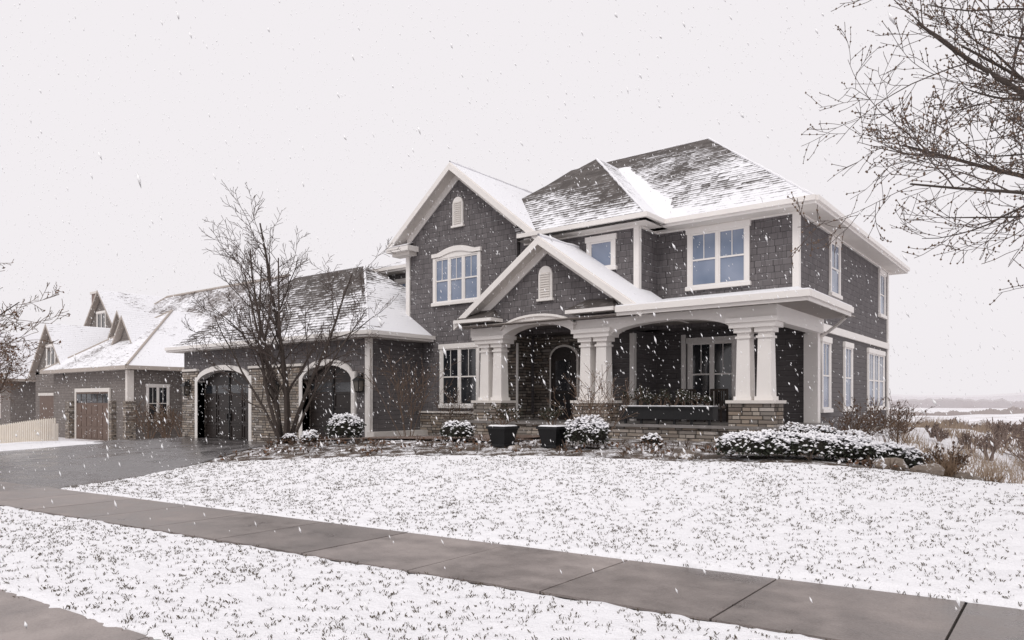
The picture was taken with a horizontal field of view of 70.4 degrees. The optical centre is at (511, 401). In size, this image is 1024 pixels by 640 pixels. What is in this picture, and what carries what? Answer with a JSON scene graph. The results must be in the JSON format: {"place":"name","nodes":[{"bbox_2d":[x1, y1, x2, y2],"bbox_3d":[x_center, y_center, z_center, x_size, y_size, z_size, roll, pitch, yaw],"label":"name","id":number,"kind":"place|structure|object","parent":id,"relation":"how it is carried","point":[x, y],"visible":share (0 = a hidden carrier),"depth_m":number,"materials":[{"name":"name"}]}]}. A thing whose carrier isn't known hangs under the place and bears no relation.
{"place":"outdoors","nodes":[
{"label":"outdoors","id":0,"kind":"place"},
{"bbox_2d":[0,441,97,450],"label":"snowy lawn","id":1,"kind":"structure","parent":0,"point":[22,445],"depth_m":28.69,"materials":[{"name":"white snow"}]},
{"bbox_2d":[0,329,37,403],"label":"bare tree","id":2,"kind":"object","parent":1,"relation":"on","point":[8,373],"visible":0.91,"depth_m":28.50,"materials":[{"name":"brown plant"}]},
{"bbox_2d":[0,418,57,442],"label":"picket fence","id":3,"kind":"object","parent":1,"relation":"on","point":[26,432],"visible":0.77,"depth_m":32.92,"materials":[{"name":"paint"}]},
{"bbox_2d":[0,259,70,365],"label":"bare tree","id":4,"kind":"object","parent":1,"relation":"on","point":[16,314],"visible":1,"depth_m":18.54,"materials":[{"name":"brown plant"}]},
{"bbox_2d":[0,437,342,488],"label":"driveway","id":5,"kind":"structure","parent":0,"point":[134,462],"depth_m":19.90,"materials":[{"name":"grey concrete"}]},
{"bbox_2d":[33,511,965,639],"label":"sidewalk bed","id":6,"kind":"object","parent":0,"point":[692,619],"depth_m":6.04,"materials":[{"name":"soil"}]},
{"bbox_2d":[0,0,1022,639],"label":"falling snow","id":7,"kind":"structure","parent":0,"point":[472,282],"depth_m":12.51,"materials":[{"name":"white snow"}]},
{"bbox_2d":[0,482,1023,639],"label":"sidewalk","id":8,"kind":"structure","parent":0,"point":[831,612],"depth_m":7.01,"materials":[{"name":"concrete"}]},
{"bbox_2d":[0,0,1023,395],"label":"sky","id":9,"kind":"structure","parent":0,"point":[246,18],"materials":[{"name":"white"}]},
{"bbox_2d":[38,408,1023,604],"bbox_3d":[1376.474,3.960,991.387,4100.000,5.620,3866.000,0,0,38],"label":"ground","id":10,"kind":"structure","parent":0,"point":[975,419],"depth_m":32.38,"materials":[{"name":"white snow"}]},
{"bbox_2d":[0,381,35,424],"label":"walls","id":11,"kind":"structure","parent":10,"relation":"on","point":[20,406],"depth_m":66.31,"materials":[{"name":"grey"}]},
{"bbox_2d":[0,332,40,381],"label":"roof","id":12,"kind":"structure","parent":11,"relation":"on","point":[33,338],"depth_m":68.33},
{"bbox_2d":[0,589,159,639],"bbox_3d":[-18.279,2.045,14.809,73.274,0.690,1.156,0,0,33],"label":"road","id":13,"kind":"structure","parent":10,"relation":"on","point":[43,621],"depth_m":5.53,"materials":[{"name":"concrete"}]},
{"bbox_2d":[36,369,181,439],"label":"walls","id":14,"kind":"structure","parent":10,"relation":"on","point":[124,381],"depth_m":46.70,"materials":[{"name":"grey brick"}]},
{"bbox_2d":[38,388,110,440],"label":"garage door","id":15,"kind":"structure","parent":14,"relation":"attached to","point":[90,411],"depth_m":48.35,"materials":[{"name":"brown wood"}]},
{"bbox_2d":[45,310,170,421],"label":"windows","id":16,"kind":"structure","parent":14,"relation":"attached to","point":[154,392],"depth_m":46.31,"materials":[{"name":"white glass"}]},
{"bbox_2d":[28,274,293,379],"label":"roof","id":17,"kind":"structure","parent":14,"relation":"on","point":[143,332],"depth_m":52.38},
{"bbox_2d":[125,400,164,438],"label":"bare shrub","id":18,"kind":"object","parent":10,"relation":"on","point":[148,423],"visible":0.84,"depth_m":44.46,"materials":[{"name":"brown plant"}]},
{"bbox_2d":[145,400,177,437],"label":"bare shrub","id":19,"kind":"object","parent":10,"relation":"on","point":[162,423],"visible":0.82,"depth_m":44.52,"materials":[{"name":"brown plant"}]},
{"bbox_2d":[156,401,181,436],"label":"bare shrub","id":20,"kind":"object","parent":10,"relation":"on","point":[171,419],"visible":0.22,"depth_m":44.30,"materials":[{"name":"brown plant"}]},
{"bbox_2d":[182,338,421,443],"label":"garage walls","id":21,"kind":"structure","parent":10,"relation":"on","point":[194,368],"depth_m":27.86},
{"bbox_2d":[195,359,355,441],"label":"garage doors","id":22,"kind":"structure","parent":21,"relation":"in","point":[232,425],"depth_m":31.20,"materials":[{"name":"black wood"}]},
{"bbox_2d":[180,365,612,395],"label":"wall lanterns","id":23,"kind":"object","parent":21,"relation":"attached to","point":[358,381],"depth_m":25.95,"materials":[{"name":"black metal"}]},
{"bbox_2d":[273,436,527,442],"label":"walkway","id":24,"kind":"structure","parent":10,"relation":"on","point":[404,437],"depth_m":20.39,"materials":[{"name":"grey concrete"}]},
{"bbox_2d":[440,434,539,438],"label":"walkway","id":25,"kind":"structure","parent":24,"relation":"on","point":[518,435],"depth_m":20.57,"materials":[{"name":"grey concrete"}]},
{"bbox_2d":[0,505,826,639],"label":"snowy verge","id":26,"kind":"structure","parent":10,"relation":"on","point":[539,625],"depth_m":6.18,"materials":[{"name":"white snow"}]},
{"bbox_2d":[200,434,874,468],"bbox_3d":[1.364,2.285,18.237,20.200,2.468,12.108,0,0,38],"label":"planting bed","id":27,"kind":"object","parent":10,"relation":"on","point":[332,450],"visible":0.24,"depth_m":17.00,"materials":[{"name":"brown soil"}]},
{"bbox_2d":[282,433,297,442],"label":"bush","id":28,"kind":"object","parent":27,"relation":"on","point":[287,437],"visible":0.9,"depth_m":21.29,"materials":[{"name":"white plant"}]},
{"bbox_2d":[182,179,400,443],"bbox_3d":[-7.021,-2.615,22.278,6.989,8.065,4.653,0,0,-2],"label":"bare tree","id":29,"kind":"object","parent":27,"relation":"on","point":[278,430],"visible":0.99,"depth_m":22.30,"materials":[{"name":"brown plant"}]},
{"bbox_2d":[300,432,318,443],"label":"bush","id":30,"kind":"object","parent":27,"relation":"on","point":[309,437],"visible":0.99,"depth_m":19.90,"materials":[{"name":"white plant"}]},
{"bbox_2d":[302,429,320,440],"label":"bush","id":31,"kind":"object","parent":27,"relation":"on","point":[313,432],"visible":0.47,"depth_m":21.07,"materials":[{"name":"white plant"}]},
{"bbox_2d":[324,412,366,438],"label":"boxwood bush","id":32,"kind":"object","parent":27,"relation":"on","point":[338,427],"visible":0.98,"depth_m":19.73,"materials":[{"name":"white plant"}]},
{"bbox_2d":[357,348,457,435],"bbox_3d":[-3.166,-0.292,23.068,3.040,2.824,2.384,0,0,-40],"label":"bare shrub","id":33,"kind":"object","parent":27,"relation":"on","point":[413,383],"visible":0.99,"depth_m":23.05,"materials":[{"name":"brown plant"}]},
{"bbox_2d":[434,387,472,421],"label":"bare shrub","id":34,"kind":"object","parent":27,"relation":"on","point":[453,408],"visible":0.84,"depth_m":24.78,"materials":[{"name":"brown plant"}]},
{"bbox_2d":[439,420,476,438],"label":"boxwood bush","id":35,"kind":"object","parent":27,"relation":"on","point":[458,429],"visible":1,"depth_m":18.93,"materials":[{"name":"white plant"}]},
{"bbox_2d":[484,403,522,446],"bbox_3d":[-0.244,0.559,17.315,0.822,1.031,0.769,0,0,38],"label":"planter","id":36,"kind":"object","parent":27,"relation":"on","point":[501,435],"visible":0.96,"depth_m":17.12,"materials":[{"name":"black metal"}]},
{"bbox_2d":[508,444,521,450],"bbox_3d":[0.064,1.077,16.406,0.313,0.192,0.293,0,0,21],"label":"boulder","id":37,"kind":"object","parent":27,"relation":"on","point":[511,447],"visible":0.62,"depth_m":16.30,"materials":[{"name":"grey stone"}]},
{"bbox_2d":[536,404,568,447],"bbox_3d":[0.923,0.566,16.749,0.698,0.993,0.574,0,0,38],"label":"planter","id":38,"kind":"object","parent":27,"relation":"on","point":[552,433],"visible":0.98,"depth_m":16.58,"materials":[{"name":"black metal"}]},
{"bbox_2d":[219,434,910,469],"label":"dead perennials","id":39,"kind":"object","parent":27,"relation":"on","point":[532,443],"visible":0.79,"depth_m":16.84,"materials":[{"name":"brown plant"}]},
{"bbox_2d":[563,414,610,444],"bbox_3d":[1.704,0.641,16.376,1.144,0.690,1.163,0,0,38],"label":"boxwood bush","id":40,"kind":"object","parent":27,"relation":"on","point":[578,430],"visible":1,"depth_m":16.08,"materials":[{"name":"green plant"}]},
{"bbox_2d":[547,361,637,446],"bbox_3d":[2.050,0.075,17.072,1.671,1.963,2.966,0,0,38],"label":"ornamental shrub","id":41,"kind":"object","parent":27,"relation":"on","point":[593,399],"visible":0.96,"depth_m":16.68,"materials":[{"name":"brown plant"}]},
{"bbox_2d":[640,433,663,447],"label":"bush","id":42,"kind":"object","parent":27,"relation":"on","point":[655,438],"visible":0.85,"depth_m":15.96,"materials":[{"name":"white plant"}]},
{"bbox_2d":[678,449,696,459],"bbox_3d":[3.373,1.056,13.966,0.341,0.249,0.369,0,0,38],"label":"boulder","id":43,"kind":"object","parent":27,"relation":"on","point":[688,455],"visible":0.7,"depth_m":13.85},
{"bbox_2d":[773,421,875,439],"bbox_3d":[7.061,0.798,16.424,2.212,0.659,1.196,0,0,38],"label":"hedge","id":44,"kind":"object","parent":27,"relation":"on","point":[824,429],"visible":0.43,"depth_m":16.25,"materials":[{"name":"white plant"}]},
{"bbox_2d":[714,429,935,467],"bbox_3d":[5.945,0.916,13.872,4.244,0.797,1.209,0,0,-3],"label":"hedge","id":45,"kind":"object","parent":27,"relation":"on","point":[835,446],"visible":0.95,"depth_m":13.48,"materials":[{"name":"green plant"}]},
{"bbox_2d":[822,390,899,436],"bbox_3d":[8.186,0.446,16.894,1.175,1.422,1.435,0,0,-33],"label":"bare shrub","id":46,"kind":"object","parent":27,"relation":"on","point":[860,422],"visible":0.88,"depth_m":16.86,"materials":[{"name":"brown plant"}]},
{"bbox_2d":[873,457,908,470],"bbox_3d":[6.770,1.189,12.966,0.610,0.363,0.598,0,0,38],"label":"boulder","id":47,"kind":"object","parent":27,"relation":"on","point":[902,465],"visible":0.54,"depth_m":12.74,"materials":[{"name":"grey stone"}]},
{"bbox_2d":[865,393,932,444],"bbox_3d":[9.712,0.497,18.220,1.649,1.665,1.459,0,0,-38],"label":"bare shrub","id":48,"kind":"object","parent":27,"relation":"on","point":[901,422],"visible":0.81,"depth_m":18.19,"materials":[{"name":"brown plant"}]},
{"bbox_2d":[909,463,944,475],"bbox_3d":[7.122,1.228,12.433,0.532,0.338,0.499,0,0,-30],"label":"boulder","id":49,"kind":"object","parent":27,"relation":"on","point":[935,469],"visible":0.59,"depth_m":12.28,"materials":[{"name":"grey stone"}]},
{"bbox_2d":[920,440,971,471],"bbox_3d":[7.751,1.069,13.016,0.826,0.752,0.590,0,0,38],"label":"bare shrub","id":50,"kind":"object","parent":27,"relation":"on","point":[961,459],"visible":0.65,"depth_m":12.92,"materials":[{"name":"brown plant"}]},
{"bbox_2d":[951,473,984,480],"bbox_3d":[7.850,1.418,12.524,0.584,0.363,0.537,0,0,-11],"label":"boulder","id":51,"kind":"object","parent":27,"relation":"on","point":[967,475],"visible":0.35,"depth_m":12.37,"materials":[{"name":"grey stone"}]},
{"bbox_2d":[923,448,1022,482],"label":"ornamental grass","id":52,"kind":"object","parent":27,"relation":"on","point":[949,464],"depth_m":12.68,"materials":[{"name":"brown plant"}]},
{"bbox_2d":[367,426,887,436],"bbox_3d":[6.170,1.810,26.267,10.685,1.580,21.313,0,0,68],"label":"foundation","id":53,"kind":"object","parent":10,"relation":"on","point":[391,433],"visible":0.11,"depth_m":26.48,"materials":[{"name":"stone"}]},
{"bbox_2d":[410,180,638,434],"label":"gable wall","id":54,"kind":"structure","parent":53,"relation":"on","point":[577,288],"depth_m":26.14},
{"bbox_2d":[451,197,553,301],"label":"gable vents","id":55,"kind":"object","parent":54,"relation":"attached to","point":[545,278],"visible":0.99,"depth_m":22.36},
{"bbox_2d":[365,315,847,431],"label":"downspouts","id":56,"kind":"object","parent":53,"relation":"on","point":[844,318],"visible":0.57,"depth_m":25.01,"materials":[{"name":"white metal"}]},
{"bbox_2d":[534,327,886,430],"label":"walls","id":57,"kind":"structure","parent":53,"relation":"on","point":[665,373],"depth_m":24.17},
{"bbox_2d":[549,345,579,419],"bbox_3d":[1.790,-0.655,25.068,1.200,2.590,0.250,0,0,38],"label":"front door","id":58,"kind":"structure","parent":57,"relation":"attached to","point":[559,365],"depth_m":25.00,"materials":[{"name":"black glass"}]},
{"bbox_2d":[388,214,886,342],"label":"walls","id":59,"kind":"structure","parent":57,"relation":"on","point":[658,265],"depth_m":22.87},
{"bbox_2d":[164,137,909,353],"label":"roof","id":60,"kind":"structure","parent":59,"relation":"on","point":[748,186],"depth_m":24.67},
{"bbox_2d":[365,207,889,436],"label":"trim","id":61,"kind":"structure","parent":59,"relation":"attached to","point":[796,238],"depth_m":23.54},
{"bbox_2d":[394,219,886,412],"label":"windows","id":62,"kind":"structure","parent":59,"relation":"attached to","point":[713,269],"depth_m":23.80,"materials":[{"name":"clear glass"}]},
{"bbox_2d":[460,304,828,441],"bbox_3d":[3.583,-0.445,22.526,10.550,4.490,5.210,0,0,38],"label":"porch","id":63,"kind":"object","parent":10,"relation":"on","point":[762,408],"visible":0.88,"depth_m":20.79,"materials":[{"name":"paint"}]},
{"bbox_2d":[619,384,719,424],"bbox_3d":[4.297,0.064,20.006,2.834,1.153,0.805,0,0,38],"label":"porch railing planter","id":64,"kind":"object","parent":63,"relation":"attached to","point":[671,411],"visible":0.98,"depth_m":19.81,"materials":[{"name":"black metal"}]},
{"bbox_2d":[671,389,695,421],"bbox_3d":[5.397,0.130,22.776,0.610,1.020,0.570,0,0,38],"label":"porch chair","id":65,"kind":"object","parent":63,"relation":"on","point":[692,391],"visible":0.32,"depth_m":22.85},
{"bbox_2d":[703,389,727,421],"bbox_3d":[6.249,0.130,22.242,0.610,1.020,0.570,0,0,38],"label":"porch chair","id":66,"kind":"object","parent":63,"relation":"on","point":[722,407],"visible":0.64,"depth_m":22.30,"materials":[{"name":"black wood"}]},
{"bbox_2d":[889,397,1023,407],"bbox_3d":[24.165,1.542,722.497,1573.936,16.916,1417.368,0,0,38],"label":"distant treeline","id":67,"kind":"object","parent":10,"relation":"on","point":[963,403],"visible":0.14,"depth_m":704.30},
{"bbox_2d":[889,406,1023,415],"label":"treeline","id":68,"kind":"object","parent":10,"relation":"on","point":[1016,410],"visible":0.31,"depth_m":328.93,"materials":[{"name":"grey plant"}]},
{"bbox_2d":[889,392,1023,401],"bbox_3d":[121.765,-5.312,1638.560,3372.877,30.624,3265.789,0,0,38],"label":"distant hills","id":69,"kind":"structure","parent":10,"relation":"on","point":[1013,397],"depth_m":1502.59,"materials":[{"name":"white snow"}]},
{"bbox_2d":[893,417,1023,463],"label":"bare brush","id":70,"kind":"object","parent":10,"relation":"on","point":[1014,428],"visible":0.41,"depth_m":27.78,"materials":[{"name":"brown plant"}]},
{"bbox_2d":[61,454,1023,609],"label":"snowy lawn","id":71,"kind":"structure","parent":0,"point":[902,575],"depth_m":9.81,"materials":[{"name":"white snow"}]},
{"bbox_2d":[787,0,1023,304],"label":"bare tree","id":72,"kind":"object","parent":71,"relation":"on","point":[1007,81],"visible":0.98,"depth_m":10.13,"materials":[{"name":"brown plant"}]},
{"bbox_2d":[876,416,1023,483],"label":"meadow grass","id":73,"kind":"structure","parent":0,"point":[959,426],"depth_m":23.70,"materials":[{"name":"brown plant"}]}
]}

